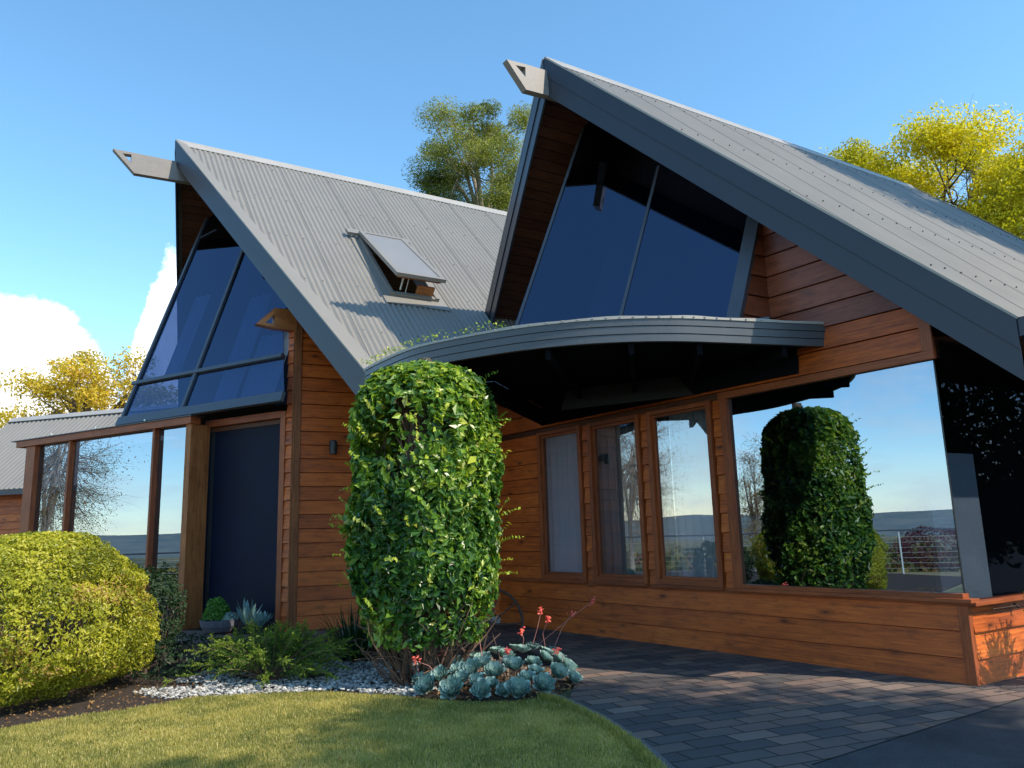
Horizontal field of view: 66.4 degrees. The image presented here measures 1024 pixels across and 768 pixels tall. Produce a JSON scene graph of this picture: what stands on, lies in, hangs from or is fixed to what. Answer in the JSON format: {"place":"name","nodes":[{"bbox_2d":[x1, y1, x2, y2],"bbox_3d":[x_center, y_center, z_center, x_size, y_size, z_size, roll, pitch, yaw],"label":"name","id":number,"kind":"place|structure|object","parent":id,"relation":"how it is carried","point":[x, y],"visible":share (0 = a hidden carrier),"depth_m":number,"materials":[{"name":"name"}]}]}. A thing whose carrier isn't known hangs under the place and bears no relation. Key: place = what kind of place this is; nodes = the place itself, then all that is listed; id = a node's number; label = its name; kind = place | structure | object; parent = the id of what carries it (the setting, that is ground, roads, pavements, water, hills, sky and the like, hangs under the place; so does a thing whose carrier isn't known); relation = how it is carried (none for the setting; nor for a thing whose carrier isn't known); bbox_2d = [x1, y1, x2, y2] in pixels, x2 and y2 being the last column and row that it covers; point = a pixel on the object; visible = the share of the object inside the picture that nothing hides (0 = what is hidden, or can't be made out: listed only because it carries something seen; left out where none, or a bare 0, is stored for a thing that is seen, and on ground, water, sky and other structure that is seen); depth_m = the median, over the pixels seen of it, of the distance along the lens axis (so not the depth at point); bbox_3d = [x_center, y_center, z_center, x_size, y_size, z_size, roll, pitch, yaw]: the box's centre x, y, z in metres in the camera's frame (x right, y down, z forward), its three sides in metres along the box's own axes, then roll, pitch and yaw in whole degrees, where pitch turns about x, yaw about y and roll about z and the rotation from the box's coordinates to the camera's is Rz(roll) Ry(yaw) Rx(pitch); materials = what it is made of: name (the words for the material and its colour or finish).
{"place":"outdoors","nodes":[
{"label":"outdoors","id":0,"kind":"place"},
{"bbox_2d":[0,403,177,598],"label":"garden wing","id":1,"kind":"structure","parent":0,"point":[12,462],"depth_m":20.28,"materials":[{"name":"grey metal"}]},
{"bbox_2d":[0,690,670,767],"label":"lawn","id":2,"kind":"structure","parent":0,"point":[347,743],"depth_m":4.58,"materials":[{"name":"plant"}]},
{"bbox_2d":[1,536,1022,764],"bbox_3d":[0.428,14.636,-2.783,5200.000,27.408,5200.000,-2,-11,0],"label":"ground","id":3,"kind":"structure","parent":0,"point":[568,693],"depth_m":5.75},
{"bbox_2d":[0,345,177,428],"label":"golden tree","id":4,"kind":"object","parent":3,"relation":"on","point":[88,397],"visible":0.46,"depth_m":26.49,"materials":[{"name":"yellow plant"}]},
{"bbox_2d":[156,628,341,653],"bbox_3d":[-3.589,3.002,9.128,2.924,0.118,1.277,-4,-11,10],"label":"landing","id":5,"kind":"object","parent":3,"relation":"on","point":[197,632],"visible":0.13,"depth_m":9.01,"materials":[{"name":"tile"}]},
{"bbox_2d":[199,596,239,634],"bbox_3d":[-3.498,2.770,9.387,0.476,0.430,0.470,-2,-11,0],"label":"planted bowl","id":6,"kind":"object","parent":5,"relation":"on","point":[218,618],"visible":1,"depth_m":9.28,"materials":[{"name":"stone"}]},
{"bbox_2d":[236,598,261,633],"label":"potted succulent","id":7,"kind":"object","parent":5,"relation":"on","point":[245,614],"visible":0.73,"depth_m":9.24,"materials":[{"name":"green plant"}]},
{"bbox_2d":[249,610,270,636],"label":"potted succulent","id":8,"kind":"object","parent":5,"relation":"on","point":[260,618],"visible":0.81,"depth_m":8.97,"materials":[{"name":"green plant"}]},
{"bbox_2d":[0,644,573,727],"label":"garden bed","id":9,"kind":"object","parent":3,"relation":"on","point":[80,706],"visible":0.15,"depth_m":6.14,"materials":[{"name":"soil"}]},
{"bbox_2d":[0,530,161,706],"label":"round bush","id":10,"kind":"object","parent":9,"relation":"on","point":[31,667],"visible":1,"depth_m":5.97,"materials":[{"name":"green plant"}]},
{"bbox_2d":[66,564,188,664],"bbox_3d":[-3.840,2.353,7.903,1.179,1.018,1.084,-2,-11,0],"label":"shrub","id":11,"kind":"object","parent":9,"relation":"on","point":[172,625],"visible":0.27,"depth_m":7.90,"materials":[{"name":"green plant"}]},
{"bbox_2d":[61,632,234,683],"bbox_3d":[-3.281,2.497,7.118,1.700,0.433,1.214,-2,-11,0],"label":"ground cover shrub","id":12,"kind":"object","parent":9,"relation":"on","point":[161,662],"visible":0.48,"depth_m":6.94,"materials":[{"name":"green plant"}]},
{"bbox_2d":[162,616,363,689],"bbox_3d":[-2.096,2.298,6.765,1.532,0.542,1.248,-2,-11,0],"label":"juniper","id":13,"kind":"object","parent":9,"relation":"on","point":[257,661],"visible":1,"depth_m":6.62,"materials":[{"name":"green plant"}]},
{"bbox_2d":[133,651,439,698],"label":"white pebbles","id":14,"kind":"object","parent":9,"relation":"on","point":[229,685],"visible":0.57,"depth_m":6.44,"materials":[{"name":"white gravel"}]},
{"bbox_2d":[402,643,427,682],"bbox_3d":[-0.775,2.203,6.198,0.266,0.307,0.132,-10,-14,37],"label":"rosette succulent","id":15,"kind":"object","parent":14,"relation":"on","point":[416,676],"visible":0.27,"depth_m":6.17,"materials":[{"name":"green plant"}]},
{"bbox_2d":[305,602,382,664],"bbox_3d":[-1.521,2.421,7.720,1.306,0.615,1.328,9,-15,-44],"label":"strap leaf clump","id":16,"kind":"object","parent":9,"relation":"on","point":[349,631],"visible":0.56,"depth_m":7.53,"materials":[{"name":"green plant"}]},
{"bbox_2d":[357,634,415,660],"bbox_3d":[-1.058,2.490,7.659,0.963,0.430,1.046,-2,-11,0],"label":"strap leaf clump","id":17,"kind":"object","parent":9,"relation":"on","point":[413,653],"visible":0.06,"depth_m":7.50,"materials":[{"name":"green plant"}]},
{"bbox_2d":[413,673,434,694],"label":"rosette succulent","id":18,"kind":"object","parent":9,"relation":"on","point":[423,685],"visible":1,"depth_m":5.88,"materials":[{"name":"green plant"}]},
{"bbox_2d":[329,320,523,688],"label":"creeper column","id":19,"kind":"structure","parent":9,"relation":"on","point":[422,528],"depth_m":6.29,"materials":[{"name":"green plant"}]},
{"bbox_2d":[411,655,448,681],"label":"rosette succulent","id":20,"kind":"object","parent":9,"relation":"on","point":[439,672],"visible":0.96,"depth_m":6.05,"materials":[{"name":"green plant"}]},
{"bbox_2d":[438,649,462,667],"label":"rosette succulent","id":21,"kind":"object","parent":9,"relation":"on","point":[454,660],"visible":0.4,"depth_m":6.32,"materials":[{"name":"green plant"}]},
{"bbox_2d":[438,674,463,699],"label":"rosette succulent","id":22,"kind":"object","parent":9,"relation":"on","point":[451,685],"visible":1,"depth_m":5.76,"materials":[{"name":"green plant"}]},
{"bbox_2d":[449,661,462,673],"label":"rosette succulent","id":23,"kind":"object","parent":9,"relation":"on","point":[453,669],"visible":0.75,"depth_m":6.11,"materials":[{"name":"green plant"}]},
{"bbox_2d":[453,669,467,681],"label":"rosette succulent","id":24,"kind":"object","parent":9,"relation":"on","point":[462,674],"visible":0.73,"depth_m":5.96,"materials":[{"name":"green plant"}]},
{"bbox_2d":[2,640,926,767],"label":"fallen leaves","id":25,"kind":"object","parent":9,"relation":"on","point":[339,757],"visible":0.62,"depth_m":5.87,"materials":[{"name":"brown plant"}]},
{"bbox_2d":[455,656,480,676],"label":"rosette succulent","id":26,"kind":"object","parent":9,"relation":"on","point":[471,665],"visible":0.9,"depth_m":6.08,"materials":[{"name":"green plant"}]},
{"bbox_2d":[469,652,477,658],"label":"rosette succulent","id":27,"kind":"object","parent":9,"relation":"on","point":[472,654],"visible":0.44,"depth_m":6.57,"materials":[{"name":"green plant"}]},
{"bbox_2d":[469,672,484,684],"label":"rosette succulent","id":28,"kind":"object","parent":9,"relation":"on","point":[473,677],"visible":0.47,"depth_m":5.90,"materials":[{"name":"green plant"}]},
{"bbox_2d":[469,677,490,699],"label":"rosette succulent","id":29,"kind":"object","parent":9,"relation":"on","point":[480,689],"visible":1,"depth_m":5.72,"materials":[{"name":"green plant"}]},
{"bbox_2d":[478,655,490,667],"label":"rosette succulent","id":30,"kind":"object","parent":9,"relation":"on","point":[484,660],"visible":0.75,"depth_m":6.22,"materials":[{"name":"green plant"}]},
{"bbox_2d":[457,588,523,661],"bbox_3d":[-0.213,2.299,7.453,0.688,0.688,0.217,2,-11,-18],"label":"wagon wheel","id":31,"kind":"object","parent":9,"relation":"on","point":[518,607],"visible":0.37,"depth_m":7.50,"materials":[{"name":"metal"}]},
{"bbox_2d":[485,676,499,687],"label":"rosette succulent","id":32,"kind":"object","parent":9,"relation":"on","point":[494,682],"visible":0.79,"depth_m":5.90,"materials":[{"name":"green plant"}]},
{"bbox_2d":[489,646,503,653],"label":"rosette succulent","id":33,"kind":"object","parent":9,"relation":"on","point":[495,649],"visible":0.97,"depth_m":6.76,"materials":[{"name":"green plant"}]},
{"bbox_2d":[484,647,510,676],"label":"rosette succulent","id":34,"kind":"object","parent":9,"relation":"on","point":[493,668],"visible":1,"depth_m":6.04,"materials":[{"name":"green plant"}]},
{"bbox_2d":[495,681,508,696],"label":"rosette succulent","id":35,"kind":"object","parent":9,"relation":"on","point":[500,689],"visible":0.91,"depth_m":5.81,"materials":[{"name":"green plant"}]},
{"bbox_2d":[432,657,573,699],"bbox_3d":[-0.067,2.361,6.383,1.270,0.229,1.519,-2,-11,0],"label":"succulent rosette clump","id":36,"kind":"object","parent":9,"relation":"on","point":[481,669],"visible":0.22,"depth_m":6.30,"materials":[{"name":"green plant"}]},
{"bbox_2d":[474,613,491,656],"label":"rosette succulent","id":37,"kind":"object","parent":36,"relation":"on","point":[483,653],"visible":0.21,"depth_m":6.38,"materials":[{"name":"green plant"}]},
{"bbox_2d":[499,648,515,656],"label":"rosette succulent","id":38,"kind":"object","parent":36,"relation":"on","point":[501,652],"visible":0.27,"depth_m":6.44,"materials":[{"name":"green plant"}]},
{"bbox_2d":[500,655,511,664],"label":"rosette succulent","id":39,"kind":"object","parent":9,"relation":"on","point":[505,656],"visible":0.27,"depth_m":6.26,"materials":[{"name":"green plant"}]},
{"bbox_2d":[509,644,517,650],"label":"rosette succulent","id":40,"kind":"object","parent":9,"relation":"on","point":[512,646],"visible":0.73,"depth_m":6.81,"materials":[{"name":"green plant"}]},
{"bbox_2d":[503,656,524,670],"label":"rosette succulent","id":41,"kind":"object","parent":9,"relation":"on","point":[513,663],"visible":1,"depth_m":6.15,"materials":[{"name":"green plant"}]},
{"bbox_2d":[503,676,530,697],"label":"rosette succulent","id":42,"kind":"object","parent":9,"relation":"on","point":[517,687],"visible":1,"depth_m":5.64,"materials":[{"name":"green plant"}]},
{"bbox_2d":[515,626,531,652],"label":"rosette succulent","id":43,"kind":"object","parent":9,"relation":"on","point":[522,648],"visible":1,"depth_m":6.62,"materials":[{"name":"green plant"}]},
{"bbox_2d":[518,669,535,680],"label":"rosette succulent","id":44,"kind":"object","parent":9,"relation":"on","point":[528,674],"visible":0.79,"depth_m":5.98,"materials":[{"name":"green plant"}]},
{"bbox_2d":[525,656,542,665],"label":"rosette succulent","id":45,"kind":"object","parent":9,"relation":"on","point":[530,660],"visible":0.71,"depth_m":6.30,"materials":[{"name":"green plant"}]},
{"bbox_2d":[526,607,543,650],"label":"rosette succulent","id":46,"kind":"object","parent":9,"relation":"on","point":[533,647],"visible":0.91,"depth_m":6.94,"materials":[{"name":"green plant"}]},
{"bbox_2d":[528,663,544,674],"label":"rosette succulent","id":47,"kind":"object","parent":9,"relation":"on","point":[536,668],"visible":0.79,"depth_m":6.14,"materials":[{"name":"green plant"}]},
{"bbox_2d":[532,672,555,692],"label":"rosette succulent","id":48,"kind":"object","parent":9,"relation":"on","point":[545,681],"visible":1,"depth_m":5.78,"materials":[{"name":"green plant"}]},
{"bbox_2d":[540,650,553,661],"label":"rosette succulent","id":49,"kind":"object","parent":9,"relation":"on","point":[546,655],"visible":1,"depth_m":6.46,"materials":[{"name":"green plant"}]},
{"bbox_2d":[541,646,553,654],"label":"rosette succulent","id":50,"kind":"object","parent":9,"relation":"on","point":[549,651],"visible":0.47,"depth_m":6.70,"materials":[{"name":"green plant"}]},
{"bbox_2d":[542,616,553,650],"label":"rosette succulent","id":51,"kind":"object","parent":9,"relation":"on","point":[548,620],"visible":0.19,"depth_m":7.04,"materials":[{"name":"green plant"}]},
{"bbox_2d":[550,662,568,679],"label":"rosette succulent","id":52,"kind":"object","parent":9,"relation":"on","point":[559,670],"visible":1,"depth_m":6.09,"materials":[{"name":"green plant"}]},
{"bbox_2d":[554,653,564,662],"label":"rosette succulent","id":53,"kind":"object","parent":9,"relation":"on","point":[558,657],"visible":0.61,"depth_m":6.51,"materials":[{"name":"green plant"}]},
{"bbox_2d":[527,596,595,646],"bbox_3d":[0.490,2.254,7.401,0.804,0.426,0.134,5,-12,-30],"label":"rosette succulent","id":54,"kind":"object","parent":9,"relation":"on","point":[537,644],"visible":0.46,"depth_m":7.35,"materials":[{"name":"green plant"}]},
{"bbox_2d":[547,610,575,650],"bbox_3d":[0.466,2.308,7.305,0.289,0.375,0.113,-3,-11,4],"label":"rosette succulent","id":55,"kind":"object","parent":9,"relation":"on","point":[554,647],"visible":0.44,"depth_m":7.30,"materials":[{"name":"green plant"}]},
{"bbox_2d":[552,647,576,671],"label":"rosette succulent","id":56,"kind":"object","parent":9,"relation":"on","point":[568,663],"visible":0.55,"depth_m":6.29,"materials":[{"name":"green plant"}]},
{"bbox_2d":[568,669,581,682],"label":"rosette succulent","id":57,"kind":"object","parent":9,"relation":"on","point":[574,677],"visible":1,"depth_m":6.12,"materials":[{"name":"green plant"}]},
{"bbox_2d":[401,95,531,211],"bbox_3d":[-1.045,-1.825,26.707,5.394,16.650,5.776,-2,-11,0],"label":"gum tree","id":58,"kind":"object","parent":3,"relation":"on","point":[440,179],"visible":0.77,"depth_m":26.60,"materials":[{"name":"green plant"}]},
{"bbox_2d":[11,57,1023,685],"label":"house","id":59,"kind":"structure","parent":3,"relation":"on","point":[811,361],"depth_m":9.03,"materials":[{"name":"brown wood"}]},
{"bbox_2d":[203,424,279,619],"bbox_3d":[-3.424,1.753,10.004,1.395,2.410,0.045,-8,-12,29],"label":"screen door","id":60,"kind":"structure","parent":59,"relation":"in","point":[241,553],"depth_m":10.01,"materials":[{"name":"blue"}]},
{"bbox_2d":[329,440,336,454],"bbox_3d":[-2.243,0.796,9.797,0.092,0.175,0.131,4,-12,-26],"label":"wall lamp","id":61,"kind":"object","parent":59,"relation":"attached to","point":[333,447],"visible":1,"depth_m":9.75,"materials":[{"name":"black metal"}]},
{"bbox_2d":[536,425,588,582],"bbox_3d":[0.619,1.482,9.635,0.142,1.857,0.869,6,-13,-35],"label":"window","id":62,"kind":"structure","parent":59,"relation":"in","point":[570,577],"depth_m":9.76,"materials":[{"name":"brown wood"}]},
{"bbox_2d":[586,414,650,586],"bbox_3d":[1.196,1.316,8.851,0.142,1.857,0.874,6,-13,-35],"label":"window","id":63,"kind":"structure","parent":59,"relation":"in","point":[600,577],"depth_m":8.93,"materials":[{"name":"brown wood"}]},
{"bbox_2d":[646,400,725,590],"bbox_3d":[1.778,1.148,8.061,0.142,1.857,0.904,6,-13,-35],"label":"window","id":64,"kind":"structure","parent":59,"relation":"in","point":[662,580],"depth_m":8.10,"materials":[{"name":"brown wood"}]},
{"bbox_2d":[719,360,979,603],"bbox_3d":[2.736,0.878,6.746,0.149,1.842,2.160,6,-13,-35],"label":"window","id":65,"kind":"structure","parent":59,"relation":"in","point":[836,487],"depth_m":6.64,"materials":[{"name":"clear glass"}]},
{"bbox_2d":[540,691,674,767],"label":"kerb","id":66,"kind":"structure","parent":3,"relation":"on","point":[649,747],"depth_m":4.54,"materials":[{"name":"concrete"}]},
{"bbox_2d":[813,137,961,205],"bbox_3d":[8.894,-0.653,19.411,4.095,11.036,4.070,-2,-11,0],"label":"yellow tree","id":67,"kind":"object","parent":3,"relation":"on","point":[888,165],"visible":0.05,"depth_m":18.91,"materials":[{"name":"yellow leaves"},{"name":"bark"}]},
{"bbox_2d":[819,99,1023,238],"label":"yellow tree","id":68,"kind":"object","parent":3,"relation":"on","point":[957,145],"visible":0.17,"depth_m":18.06,"materials":[{"name":"yellow leaves"},{"name":"bark"}]},
{"bbox_2d":[936,150,1005,204],"bbox_3d":[12.585,-0.986,20.277,2.200,11.793,1.873,1,-11,-13],"label":"bare tree","id":69,"kind":"object","parent":3,"relation":"on","point":[973,172],"visible":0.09,"depth_m":21.08,"materials":[{"name":"brown plant"}]},
{"bbox_2d":[958,163,1023,239],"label":"yellow tree","id":70,"kind":"object","parent":3,"relation":"on","point":[989,207],"visible":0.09,"depth_m":18.44,"materials":[{"name":"yellow leaves"},{"name":"bark"}]},
{"bbox_2d":[0,0,1023,508],"label":"sky","id":71,"kind":"structure","parent":0,"point":[88,244],"materials":[{"name":"blue"}]},
{"bbox_2d":[331,623,1023,767],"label":"paving","id":72,"kind":"structure","parent":0,"point":[807,721],"depth_m":5.35,"materials":[{"name":"stone"}]},
{"bbox_2d":[492,623,529,630],"bbox_3d":[-0.072,3.074,9.907,0.340,0.026,0.550,6,-13,-35],"label":"door mat","id":73,"kind":"object","parent":72,"relation":"on","point":[509,627],"depth_m":9.76,"materials":[{"name":"rubber"}]},
{"bbox_2d":[813,698,1023,767],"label":"driveway","id":74,"kind":"structure","parent":0,"point":[992,737],"depth_m":4.15,"materials":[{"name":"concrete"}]}
]}

